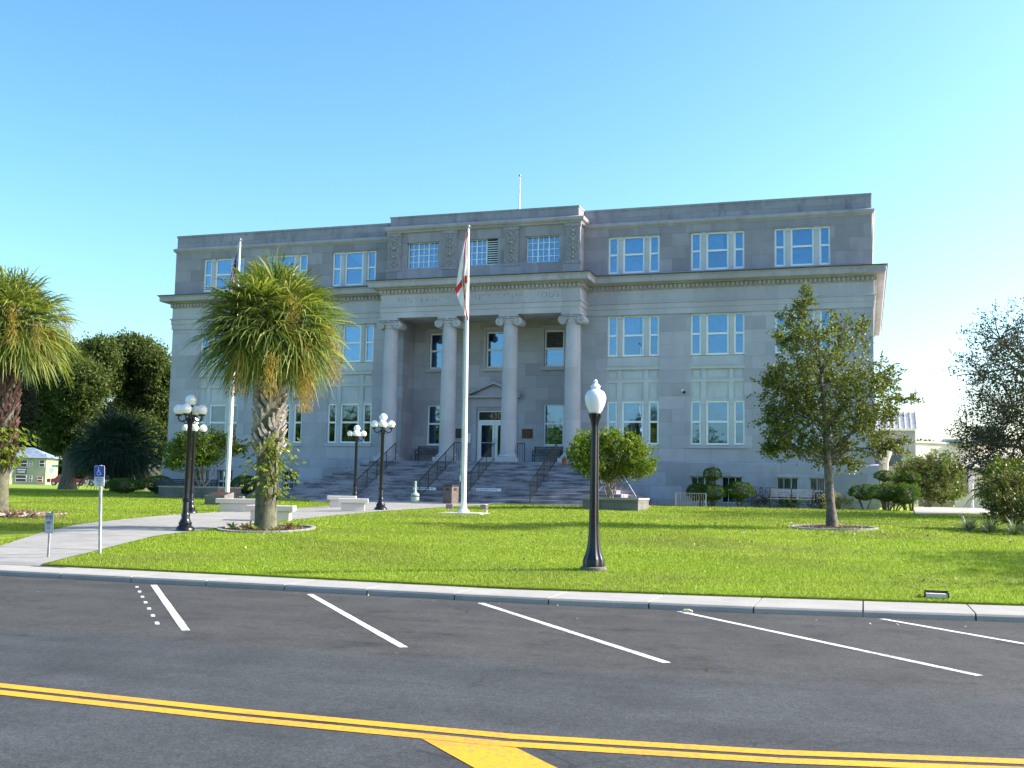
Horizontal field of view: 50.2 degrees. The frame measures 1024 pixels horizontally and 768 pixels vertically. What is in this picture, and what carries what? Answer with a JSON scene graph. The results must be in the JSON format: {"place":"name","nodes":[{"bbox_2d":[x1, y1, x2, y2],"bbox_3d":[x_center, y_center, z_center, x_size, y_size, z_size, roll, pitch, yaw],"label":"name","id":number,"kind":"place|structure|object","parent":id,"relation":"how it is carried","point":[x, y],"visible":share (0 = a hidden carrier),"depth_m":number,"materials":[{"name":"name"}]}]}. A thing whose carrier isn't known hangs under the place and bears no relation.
{"place":"outdoors","nodes":[
{"label":"outdoors","id":0,"kind":"place"},
{"bbox_2d":[0,500,487,565],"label":"path","id":1,"kind":"structure","parent":0,"point":[71,541],"depth_m":27.13,"materials":[{"name":"concrete"}]},
{"bbox_2d":[45,513,53,556],"bbox_3d":[-9.347,3.101,22.050,0.220,0.990,0.044,-1,-6,23],"label":"notice sign","id":2,"kind":"object","parent":1,"relation":"on","point":[49,520],"visible":0.98,"depth_m":22.05,"materials":[{"name":"metal"}]},
{"bbox_2d":[173,395,207,530],"bbox_3d":[-8.133,1.970,27.434,0.688,3.415,0.688,6,-7,-41],"label":"street lamp","id":3,"kind":"object","parent":1,"relation":"on","point":[190,409],"visible":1,"depth_m":27.38,"materials":[{"name":"black metal"}]},
{"bbox_2d":[347,425,366,497],"bbox_3d":[-6.610,3.377,46.257,0.660,3.275,0.660,6,-8,-44],"label":"street lamp","id":4,"kind":"object","parent":1,"relation":"on","point":[356,433],"visible":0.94,"depth_m":46.24,"materials":[{"name":"black metal"}]},
{"bbox_2d":[371,413,394,509],"bbox_3d":[-4.686,2.803,39.360,0.704,3.495,0.704,-4,-8,43],"label":"street lamp","id":5,"kind":"object","parent":1,"relation":"on","point":[380,504],"visible":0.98,"depth_m":39.31,"materials":[{"name":"black metal"}]},
{"bbox_2d":[443,485,458,503],"bbox_3d":[-2.622,4.739,46.941,0.560,0.820,0.480,-4,-8,43],"label":"litter bin","id":6,"kind":"object","parent":1,"relation":"on","point":[450,494],"visible":0.96,"depth_m":46.77,"materials":[{"name":"brown stone"}]},
{"bbox_2d":[0,575,1023,767],"bbox_3d":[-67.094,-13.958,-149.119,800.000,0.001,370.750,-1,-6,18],"label":"road","id":7,"kind":"structure","parent":0,"point":[467,664],"depth_m":9.97,"materials":[{"name":"grey asphalt"}]},
{"bbox_2d":[0,683,1023,767],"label":"line","id":8,"kind":"object","parent":7,"relation":"on","point":[479,754],"visible":1,"depth_m":7.43,"materials":[{"name":"yellow paint"}]},
{"bbox_2d":[135,585,1023,675],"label":"parking line","id":9,"kind":"object","parent":7,"relation":"on","point":[179,621],"visible":1,"depth_m":13.68,"materials":[{"name":"white paint"}]},
{"bbox_2d":[0,564,1023,621],"bbox_3d":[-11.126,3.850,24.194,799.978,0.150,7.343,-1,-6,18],"label":"sidewalk","id":10,"kind":"structure","parent":0,"point":[948,611],"depth_m":16.99,"materials":[{"name":"concrete"}]},
{"bbox_2d":[0,483,1023,605],"bbox_3d":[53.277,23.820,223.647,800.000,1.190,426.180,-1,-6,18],"label":"lawn","id":11,"kind":"structure","parent":0,"point":[4,534],"depth_m":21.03,"materials":[{"name":"plant"}]},
{"bbox_2d":[16,375,43,450],"bbox_3d":[-29.092,1.861,61.528,4.070,8.474,5.172,-1,-6,18],"label":"street tree","id":12,"kind":"object","parent":11,"relation":"on","point":[28,414],"visible":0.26,"depth_m":62.24,"materials":[{"name":"green plant"}]},
{"bbox_2d":[0,506,66,518],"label":"dead fronds","id":13,"kind":"object","parent":11,"relation":"on","point":[23,514],"visible":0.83,"depth_m":31.92,"materials":[{"name":"brown plant"}]},
{"bbox_2d":[9,447,58,484],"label":"house","id":14,"kind":"structure","parent":11,"relation":"on","point":[34,467],"depth_m":178.83,"materials":[{"name":"green paint"}]},
{"bbox_2d":[19,430,62,467],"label":"street tree","id":15,"kind":"object","parent":11,"relation":"on","point":[32,438],"visible":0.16,"depth_m":216.80,"materials":[{"name":"green plant"}]},
{"bbox_2d":[0,262,90,512],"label":"sabal palm","id":16,"kind":"object","parent":11,"relation":"on","point":[25,345],"visible":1,"depth_m":32.68,"materials":[{"name":"green plant"}]},
{"bbox_2d":[0,427,38,472],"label":"climbing vine","id":17,"kind":"object","parent":16,"relation":"attached to","point":[10,451],"visible":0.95,"depth_m":32.58,"materials":[{"name":"green plant"}]},
{"bbox_2d":[23,330,130,489],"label":"live oak","id":18,"kind":"object","parent":11,"relation":"on","point":[101,380],"visible":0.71,"depth_m":79.10,"materials":[{"name":"green plant"}]},
{"bbox_2d":[94,465,104,554],"bbox_3d":[-8.563,2.648,22.619,0.298,1.933,0.100,-2,-6,25],"label":"parking sign","id":19,"kind":"object","parent":11,"relation":"on","point":[99,473],"visible":1,"depth_m":22.62,"materials":[{"name":"metal"}]},
{"bbox_2d":[58,401,166,491],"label":"bush","id":20,"kind":"object","parent":11,"relation":"on","point":[111,426],"visible":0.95,"depth_m":66.16,"materials":[{"name":"green plant"}]},
{"bbox_2d":[104,478,145,493],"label":"clipped shrub","id":21,"kind":"object","parent":11,"relation":"on","point":[122,486],"visible":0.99,"depth_m":56.91,"materials":[{"name":"green plant"}]},
{"bbox_2d":[98,326,171,490],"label":"live oak","id":22,"kind":"object","parent":11,"relation":"on","point":[148,366],"visible":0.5,"depth_m":82.49,"materials":[{"name":"green plant"}]},
{"bbox_2d":[142,475,176,494],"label":"clipped shrub","id":23,"kind":"object","parent":11,"relation":"on","point":[147,481],"visible":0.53,"depth_m":58.15,"materials":[{"name":"green plant"}]},
{"bbox_2d":[154,478,184,493],"bbox_3d":[-17.680,5.308,56.345,1.550,0.888,0.557,-1,-6,18],"label":"bench","id":24,"kind":"object","parent":11,"relation":"on","point":[170,482],"visible":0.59,"depth_m":56.57,"materials":[{"name":"wood"}]},
{"bbox_2d":[182,418,206,513],"bbox_3d":[-10.223,2.610,34.991,0.620,3.076,0.620,-2,-6,28],"label":"street lamp","id":25,"kind":"object","parent":11,"relation":"on","point":[202,429],"visible":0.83,"depth_m":34.93,"materials":[{"name":"black metal"}]},
{"bbox_2d":[158,486,241,497],"bbox_3d":[-14.808,5.148,51.890,3.260,0.580,2.060,-1,-6,18],"label":"planter","id":26,"kind":"object","parent":11,"relation":"on","point":[178,491],"visible":0.68,"depth_m":51.09,"materials":[{"name":"concrete"}]},
{"bbox_2d":[160,422,248,485],"bbox_3d":[-14.567,3.358,51.444,4.144,3.107,2.636,2,-6,-10],"label":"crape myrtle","id":27,"kind":"object","parent":11,"relation":"on","point":[206,453],"visible":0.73,"depth_m":51.20,"materials":[{"name":"green plant"}]},
{"bbox_2d":[204,492,233,504],"bbox_3d":[-11.406,4.489,42.571,0.920,0.556,0.600,-1,-6,22],"label":"plaque stone","id":28,"kind":"object","parent":11,"relation":"on","point":[210,498],"visible":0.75,"depth_m":42.38,"materials":[{"name":"stone"}]},
{"bbox_2d":[224,238,241,491],"bbox_3d":[-11.570,-0.606,45.207,0.440,11.041,0.440,-1,-6,18],"label":"flagpole","id":29,"kind":"object","parent":11,"relation":"on","point":[229,449],"visible":0.53,"depth_m":44.88,"materials":[{"name":"white metal"}]},
{"bbox_2d":[215,498,254,511],"bbox_3d":[-9.193,4.086,36.565,1.350,0.500,0.480,1,-6,0],"label":"stone bench","id":30,"kind":"object","parent":11,"relation":"on","point":[231,505],"visible":0.62,"depth_m":36.38,"materials":[{"name":"stone"}]},
{"bbox_2d":[230,474,255,495],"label":"clipped shrub","id":31,"kind":"object","parent":11,"relation":"on","point":[244,490],"visible":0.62,"depth_m":56.46,"materials":[{"name":"green plant"}]},
{"bbox_2d":[217,524,315,532],"bbox_3d":[-6.327,3.760,28.177,2.500,0.255,2.500,-1,-6,18],"label":"tree bed","id":32,"kind":"object","parent":11,"relation":"on","point":[279,528],"visible":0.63,"depth_m":27.76,"materials":[{"name":"brown soil"}]},
{"bbox_2d":[179,245,360,529],"bbox_3d":[-6.333,0.123,28.593,4.640,7.413,4.811,-1,-6,18],"label":"sabal palm","id":33,"kind":"object","parent":32,"relation":"on","point":[272,353],"visible":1,"depth_m":27.93,"materials":[{"name":"green plant"}]},
{"bbox_2d":[233,430,306,503],"bbox_3d":[-6.246,2.152,28.308,1.730,1.911,1.690,-1,-6,18],"label":"climbing vine","id":34,"kind":"object","parent":33,"relation":"attached to","point":[275,457],"visible":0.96,"depth_m":28.03,"materials":[{"name":"green plant"}]},
{"bbox_2d":[246,505,295,521],"bbox_3d":[-6.942,3.751,31.491,1.350,0.500,0.480,1,-6,0],"label":"stone bench","id":35,"kind":"object","parent":11,"relation":"on","point":[284,513],"visible":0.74,"depth_m":31.31,"materials":[{"name":"concrete"}]},
{"bbox_2d":[327,496,356,506],"bbox_3d":[-6.529,4.538,41.888,1.100,0.500,0.480,2,-6,-6],"label":"stone bench","id":36,"kind":"object","parent":11,"relation":"on","point":[333,501],"visible":0.54,"depth_m":41.68,"materials":[{"name":"stone"}]},
{"bbox_2d":[338,498,368,510],"bbox_3d":[-5.558,4.255,38.225,1.050,0.500,0.480,2,-6,-6],"label":"stone bench","id":37,"kind":"object","parent":11,"relation":"on","point":[352,504],"visible":0.88,"depth_m":38.04,"materials":[{"name":"stone"}]},
{"bbox_2d":[437,512,487,514],"bbox_3d":[-1.659,4.507,37.811,1.570,0.115,1.150,-1,-6,18],"label":"concrete pad","id":38,"kind":"object","parent":11,"relation":"on","point":[461,513],"visible":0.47,"depth_m":37.38,"materials":[{"name":"grey concrete"}]},
{"bbox_2d":[457,225,470,512],"bbox_3d":[-1.592,-0.593,38.340,0.440,10.190,0.440,-1,-6,18],"label":"flagpole","id":39,"kind":"object","parent":38,"relation":"on","point":[463,480],"visible":0.93,"depth_m":38.15,"materials":[{"name":"white metal"}]},
{"bbox_2d":[456,232,468,321],"bbox_3d":[-1.743,-3.799,38.624,0.512,3.241,0.085,-1,-6,18],"label":"flag","id":40,"kind":"object","parent":39,"relation":"attached to","point":[461,289],"visible":1,"depth_m":38.63,"materials":[{"name":"fabric"}]},
{"bbox_2d":[9,499,1018,599],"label":"fallen leaves","id":41,"kind":"object","parent":11,"relation":"on","point":[607,584],"visible":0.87,"depth_m":29.06,"materials":[{"name":"brown plant"}]},
{"bbox_2d":[157,193,887,509],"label":"courthouse","id":42,"kind":"structure","parent":11,"relation":"on","point":[643,316],"depth_m":53.12,"materials":[{"name":"stone"}]},
{"bbox_2d":[198,404,237,442],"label":"window","id":43,"kind":"structure","parent":42,"relation":"in","point":[217,415],"depth_m":59.50,"materials":[{"name":"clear glass"}]},
{"bbox_2d":[204,258,243,291],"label":"window","id":44,"kind":"structure","parent":42,"relation":"in","point":[213,267],"depth_m":60.43,"materials":[{"name":"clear glass"}]},
{"bbox_2d":[218,470,232,486],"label":"basement window","id":45,"kind":"structure","parent":42,"relation":"in","point":[221,478],"depth_m":58.92,"materials":[{"name":"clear glass"}]},
{"bbox_2d":[267,254,307,282],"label":"window","id":46,"kind":"structure","parent":42,"relation":"in","point":[302,258],"depth_m":58.99,"materials":[{"name":"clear glass"}]},
{"bbox_2d":[283,471,297,490],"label":"basement window","id":47,"kind":"structure","parent":42,"relation":"in","point":[292,482],"depth_m":57.68,"materials":[{"name":"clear glass"}]},
{"bbox_2d":[284,403,301,442],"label":"window","id":48,"kind":"structure","parent":42,"relation":"in","point":[294,420],"depth_m":58.00,"materials":[{"name":"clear glass"}]},
{"bbox_2d":[327,403,371,443],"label":"window","id":49,"kind":"structure","parent":42,"relation":"in","point":[342,417],"depth_m":57.09,"materials":[{"name":"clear glass"}]},
{"bbox_2d":[330,324,373,362],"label":"window","id":50,"kind":"structure","parent":42,"relation":"in","point":[360,343],"depth_m":57.50,"materials":[{"name":"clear glass"}]},
{"bbox_2d":[332,250,375,285],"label":"window","id":51,"kind":"structure","parent":42,"relation":"in","point":[354,268],"depth_m":57.99,"materials":[{"name":"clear glass"}]},
{"bbox_2d":[408,242,437,268],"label":"window","id":52,"kind":"structure","parent":42,"relation":"in","point":[423,255],"depth_m":55.90,"materials":[{"name":"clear glass"}]},
{"bbox_2d":[415,446,438,460],"bbox_3d":[-4.239,3.634,56.559,1.550,0.888,0.557,-1,-6,18],"label":"bench","id":53,"kind":"object","parent":42,"relation":"on","point":[427,451],"visible":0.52,"depth_m":56.81,"materials":[{"name":"grey stone"}]},
{"bbox_2d":[427,405,439,444],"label":"window","id":54,"kind":"structure","parent":42,"relation":"in","point":[433,418],"depth_m":57.54,"materials":[{"name":"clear glass"}]},
{"bbox_2d":[430,334,442,368],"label":"window","id":55,"kind":"structure","parent":42,"relation":"in","point":[437,338],"depth_m":57.88,"materials":[{"name":"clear glass"}]},
{"bbox_2d":[469,239,497,265],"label":"window","id":56,"kind":"structure","parent":42,"relation":"in","point":[481,252],"depth_m":54.90,"materials":[{"name":"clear glass"}]},
{"bbox_2d":[477,411,500,461],"bbox_3d":[-0.898,2.723,56.076,1.860,2.700,0.195,-1,-6,18],"label":"entrance door","id":57,"kind":"structure","parent":42,"relation":"in","point":[489,422],"depth_m":56.22,"materials":[{"name":"white glass"}]},
{"bbox_2d":[487,332,502,367],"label":"window","id":58,"kind":"structure","parent":42,"relation":"in","point":[494,339],"depth_m":56.83,"materials":[{"name":"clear glass"}]},
{"bbox_2d":[527,235,558,262],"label":"window","id":59,"kind":"structure","parent":42,"relation":"in","point":[546,249],"depth_m":53.99,"materials":[{"name":"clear glass"}]},
{"bbox_2d":[532,446,562,461],"bbox_3d":[1.786,3.555,54.621,1.550,0.888,0.557,-1,-6,18],"label":"bench","id":60,"kind":"object","parent":42,"relation":"on","point":[545,451],"visible":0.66,"depth_m":54.86,"materials":[{"name":"grey stone"}]},
{"bbox_2d":[544,404,563,445],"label":"window","id":61,"kind":"structure","parent":42,"relation":"in","point":[553,413],"depth_m":55.44,"materials":[{"name":"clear glass"}]},
{"bbox_2d":[545,330,563,366],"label":"window","id":62,"kind":"structure","parent":42,"relation":"in","point":[554,339],"depth_m":55.73,"materials":[{"name":"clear glass"}]},
{"bbox_2d":[607,401,658,444],"bbox_3d":[5.855,1.866,52.608,2.560,2.200,0.560,-1,-6,18],"label":"window","id":63,"kind":"structure","parent":42,"relation":"in","point":[642,417],"depth_m":52.59,"materials":[{"name":"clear glass"}]},
{"bbox_2d":[608,315,658,356],"bbox_3d":[5.931,-2.323,53.015,2.560,2.120,0.560,-1,-6,18],"label":"window","id":64,"kind":"structure","parent":42,"relation":"in","point":[628,336],"depth_m":53.02,"materials":[{"name":"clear glass"}]},
{"bbox_2d":[608,235,659,273],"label":"window","id":65,"kind":"structure","parent":42,"relation":"in","point":[631,254],"depth_m":53.33,"materials":[{"name":"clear glass"}]},
{"bbox_2d":[691,476,709,502],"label":"basement window","id":66,"kind":"structure","parent":42,"relation":"in","point":[694,479],"depth_m":51.13,"materials":[{"name":"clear glass"}]},
{"bbox_2d":[691,230,743,270],"bbox_3d":[9.833,-6.341,52.147,2.560,1.930,0.560,-1,-6,18],"label":"window","id":67,"kind":"structure","parent":42,"relation":"in","point":[722,249],"depth_m":52.15,"materials":[{"name":"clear glass"}]},
{"bbox_2d":[691,312,744,355],"bbox_3d":[9.767,-2.373,51.781,2.560,2.120,0.560,-1,-6,18],"label":"window","id":68,"kind":"structure","parent":42,"relation":"in","point":[711,333],"depth_m":51.73,"materials":[{"name":"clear glass"}]},
{"bbox_2d":[691,400,744,444],"bbox_3d":[9.653,1.794,51.258,2.520,2.180,0.312,-1,-6,18],"label":"window","id":69,"kind":"structure","parent":42,"relation":"in","point":[713,422],"depth_m":51.33,"materials":[{"name":"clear glass"}]},
{"bbox_2d":[722,477,741,502],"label":"basement window","id":70,"kind":"structure","parent":42,"relation":"in","point":[725,480],"depth_m":50.68,"materials":[{"name":"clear glass"}]},
{"bbox_2d":[777,477,798,503],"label":"basement window","id":71,"kind":"structure","parent":42,"relation":"in","point":[782,482],"depth_m":49.87,"materials":[{"name":"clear glass"}]},
{"bbox_2d":[774,226,829,266],"bbox_3d":[13.508,-6.411,50.837,2.520,1.910,0.312,-1,-6,18],"label":"window","id":72,"kind":"structure","parent":42,"relation":"in","point":[796,246],"depth_m":50.90,"materials":[{"name":"blue glass"}]},
{"bbox_2d":[775,309,830,353],"bbox_3d":[13.480,-2.422,50.587,2.560,2.120,0.560,-1,-6,18],"label":"window","id":73,"kind":"structure","parent":42,"relation":"in","point":[818,314],"depth_m":50.41,"materials":[{"name":"blue glass"}]},
{"bbox_2d":[775,399,831,445],"bbox_3d":[13.403,1.768,50.181,2.560,2.200,0.560,-1,-6,18],"label":"window","id":74,"kind":"structure","parent":42,"relation":"in","point":[801,425],"depth_m":50.08,"materials":[{"name":"blue glass"}]},
{"bbox_2d":[810,478,824,504],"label":"basement window","id":75,"kind":"structure","parent":42,"relation":"in","point":[818,484],"depth_m":49.46,"materials":[{"name":"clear glass"}]},
{"bbox_2d":[45,562,1023,604],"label":"grass fringe","id":76,"kind":"object","parent":11,"relation":"on","point":[619,590],"depth_m":17.81,"materials":[{"name":"green plant"}]},
{"bbox_2d":[580,379,606,571],"bbox_3d":[1.531,1.683,20.257,0.480,3.560,0.480,-1,-6,18],"label":"acorn lamp","id":77,"kind":"object","parent":11,"relation":"on","point":[595,401],"visible":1,"depth_m":20.18,"materials":[{"name":"metal"}]},
{"bbox_2d":[582,497,649,510],"bbox_3d":[4.146,4.781,43.484,2.260,0.520,2.260,-1,-6,18],"label":"planter","id":78,"kind":"object","parent":11,"relation":"on","point":[622,504],"visible":0.7,"depth_m":42.42,"materials":[{"name":"concrete"}]},
{"bbox_2d":[564,425,660,497],"bbox_3d":[4.112,3.133,43.716,3.785,2.939,3.257,-1,-6,18],"label":"crape myrtle","id":79,"kind":"object","parent":78,"relation":"in","point":[632,461],"visible":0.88,"depth_m":43.32,"materials":[{"name":"green plant"}]},
{"bbox_2d":[686,482,706,505],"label":"clipped shrub","id":80,"kind":"object","parent":11,"relation":"on","point":[693,490],"visible":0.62,"depth_m":49.00,"materials":[{"name":"green plant"}]},
{"bbox_2d":[695,466,727,506],"bbox_3d":[8.878,4.581,48.642,1.477,1.862,1.205,-1,-6,18],"label":"clipped shrub","id":81,"kind":"object","parent":11,"relation":"on","point":[711,491],"visible":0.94,"depth_m":48.45,"materials":[{"name":"green plant"}]},
{"bbox_2d":[725,481,754,506],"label":"clipped shrub","id":82,"kind":"object","parent":11,"relation":"on","point":[739,491],"visible":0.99,"depth_m":48.33,"materials":[{"name":"green plant"}]},
{"bbox_2d":[737,485,780,507],"bbox_3d":[11.211,5.199,49.049,2.304,1.318,1.085,-1,-6,18],"label":"rose bush","id":83,"kind":"object","parent":11,"relation":"on","point":[763,500],"visible":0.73,"depth_m":49.06,"materials":[{"name":"green plant"}]},
{"bbox_2d":[771,497,810,507],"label":"rose bush","id":84,"kind":"object","parent":11,"relation":"on","point":[787,502],"visible":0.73,"depth_m":48.63,"materials":[{"name":"green plant"}]},
{"bbox_2d":[768,488,814,508],"bbox_3d":[11.941,4.913,46.715,1.900,0.888,0.557,-1,-6,18],"label":"bench","id":85,"kind":"object","parent":11,"relation":"on","point":[790,493],"visible":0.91,"depth_m":46.87,"materials":[{"name":"white metal"}]},
{"bbox_2d":[789,524,878,530],"bbox_3d":[8.895,4.007,30.257,2.400,0.205,2.400,-1,-6,18],"label":"tree bed","id":86,"kind":"object","parent":11,"relation":"on","point":[823,526],"visible":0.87,"depth_m":29.85,"materials":[{"name":"brown soil"}]},
{"bbox_2d":[747,281,924,526],"bbox_3d":[8.862,0.520,30.709,4.090,7.165,4.473,-4,-7,41],"label":"oak tree","id":87,"kind":"object","parent":11,"relation":"on","point":[781,430],"visible":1,"depth_m":30.55,"materials":[{"name":"green plant"}]},
{"bbox_2d":[819,491,857,508],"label":"yellow shrub","id":88,"kind":"object","parent":11,"relation":"on","point":[838,502],"visible":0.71,"depth_m":47.00,"materials":[{"name":"green plant"}]},
{"bbox_2d":[847,483,880,509],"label":"clipped shrub","id":89,"kind":"object","parent":11,"relation":"on","point":[863,491],"visible":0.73,"depth_m":46.79,"materials":[{"name":"green plant"}]},
{"bbox_2d":[873,470,894,509],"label":"clipped shrub","id":90,"kind":"object","parent":11,"relation":"on","point":[884,477],"visible":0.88,"depth_m":47.15,"materials":[{"name":"green plant"}]},
{"bbox_2d":[866,482,920,510],"bbox_3d":[15.937,4.720,45.602,2.210,1.275,1.209,-1,-6,18],"label":"clipped shrub","id":91,"kind":"object","parent":11,"relation":"on","point":[898,494],"visible":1,"depth_m":45.38,"materials":[{"name":"green plant"}]},
{"bbox_2d":[875,411,916,505],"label":"annex building","id":92,"kind":"structure","parent":11,"relation":"on","point":[906,424],"depth_m":67.54,"materials":[{"name":"grey wood"}]},
{"bbox_2d":[892,471,921,510],"bbox_3d":[17.064,4.624,47.154,1.267,1.753,0.750,-1,-6,18],"label":"clipped shrub","id":93,"kind":"object","parent":11,"relation":"on","point":[912,478],"visible":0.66,"depth_m":47.03,"materials":[{"name":"green plant"}]},
{"bbox_2d":[889,447,968,506],"bbox_3d":[23.694,5.243,61.081,4.972,3.375,3.672,3,-6,-15],"label":"crape myrtle","id":94,"kind":"object","parent":11,"relation":"on","point":[940,478],"visible":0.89,"depth_m":60.31,"materials":[{"name":"green plant"}]},
{"bbox_2d":[918,496,952,506],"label":"wall","id":95,"kind":"structure","parent":11,"relation":"on","point":[946,504],"depth_m":67.37,"materials":[{"name":"beige"}]},
{"bbox_2d":[924,590,948,597],"bbox_3d":[6.689,3.312,17.220,0.360,0.100,0.220,-1,-6,18],"label":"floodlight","id":96,"kind":"object","parent":11,"relation":"on","point":[935,594],"visible":0.98,"depth_m":17.17,"materials":[{"name":"metal"}]},
{"bbox_2d":[903,441,1023,504],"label":"beige building","id":97,"kind":"structure","parent":11,"relation":"on","point":[923,447],"depth_m":91.19,"materials":[{"name":"paint"}]},
{"bbox_2d":[949,515,980,531],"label":"strap leaf clump","id":98,"kind":"object","parent":11,"relation":"on","point":[968,525],"visible":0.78,"depth_m":29.92,"materials":[{"name":"green plant"}]},
{"bbox_2d":[943,297,1023,482],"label":"live oak","id":99,"kind":"object","parent":11,"relation":"on","point":[990,440],"visible":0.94,"depth_m":40.71,"materials":[{"name":"green plant"}]},
{"bbox_2d":[966,516,1002,532],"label":"strap leaf clump","id":100,"kind":"object","parent":11,"relation":"on","point":[988,527],"visible":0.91,"depth_m":29.11,"materials":[{"name":"green plant"}]},
{"bbox_2d":[955,494,1021,507],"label":"wall","id":101,"kind":"structure","parent":11,"relation":"on","point":[961,503],"depth_m":65.55,"materials":[{"name":"beige paint"}]},
{"bbox_2d":[963,451,1023,516],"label":"feather palm","id":102,"kind":"object","parent":11,"relation":"on","point":[1000,464],"visible":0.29,"depth_m":38.85,"materials":[{"name":"green plant"}]},
{"bbox_2d":[973,458,1023,529],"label":"shrub","id":103,"kind":"object","parent":11,"relation":"on","point":[1009,486],"visible":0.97,"depth_m":30.93,"materials":[{"name":"green plant"}]},
{"bbox_2d":[994,517,1023,534],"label":"strap leaf clump","id":104,"kind":"object","parent":11,"relation":"on","point":[1014,529],"visible":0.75,"depth_m":28.27,"materials":[{"name":"green plant"}]},
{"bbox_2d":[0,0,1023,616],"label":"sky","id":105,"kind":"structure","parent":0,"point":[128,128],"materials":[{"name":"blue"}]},
{"bbox_2d":[914,507,989,513],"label":"driveway","id":106,"kind":"structure","parent":0,"point":[934,510],"depth_m":47.20,"materials":[{"name":"concrete"}]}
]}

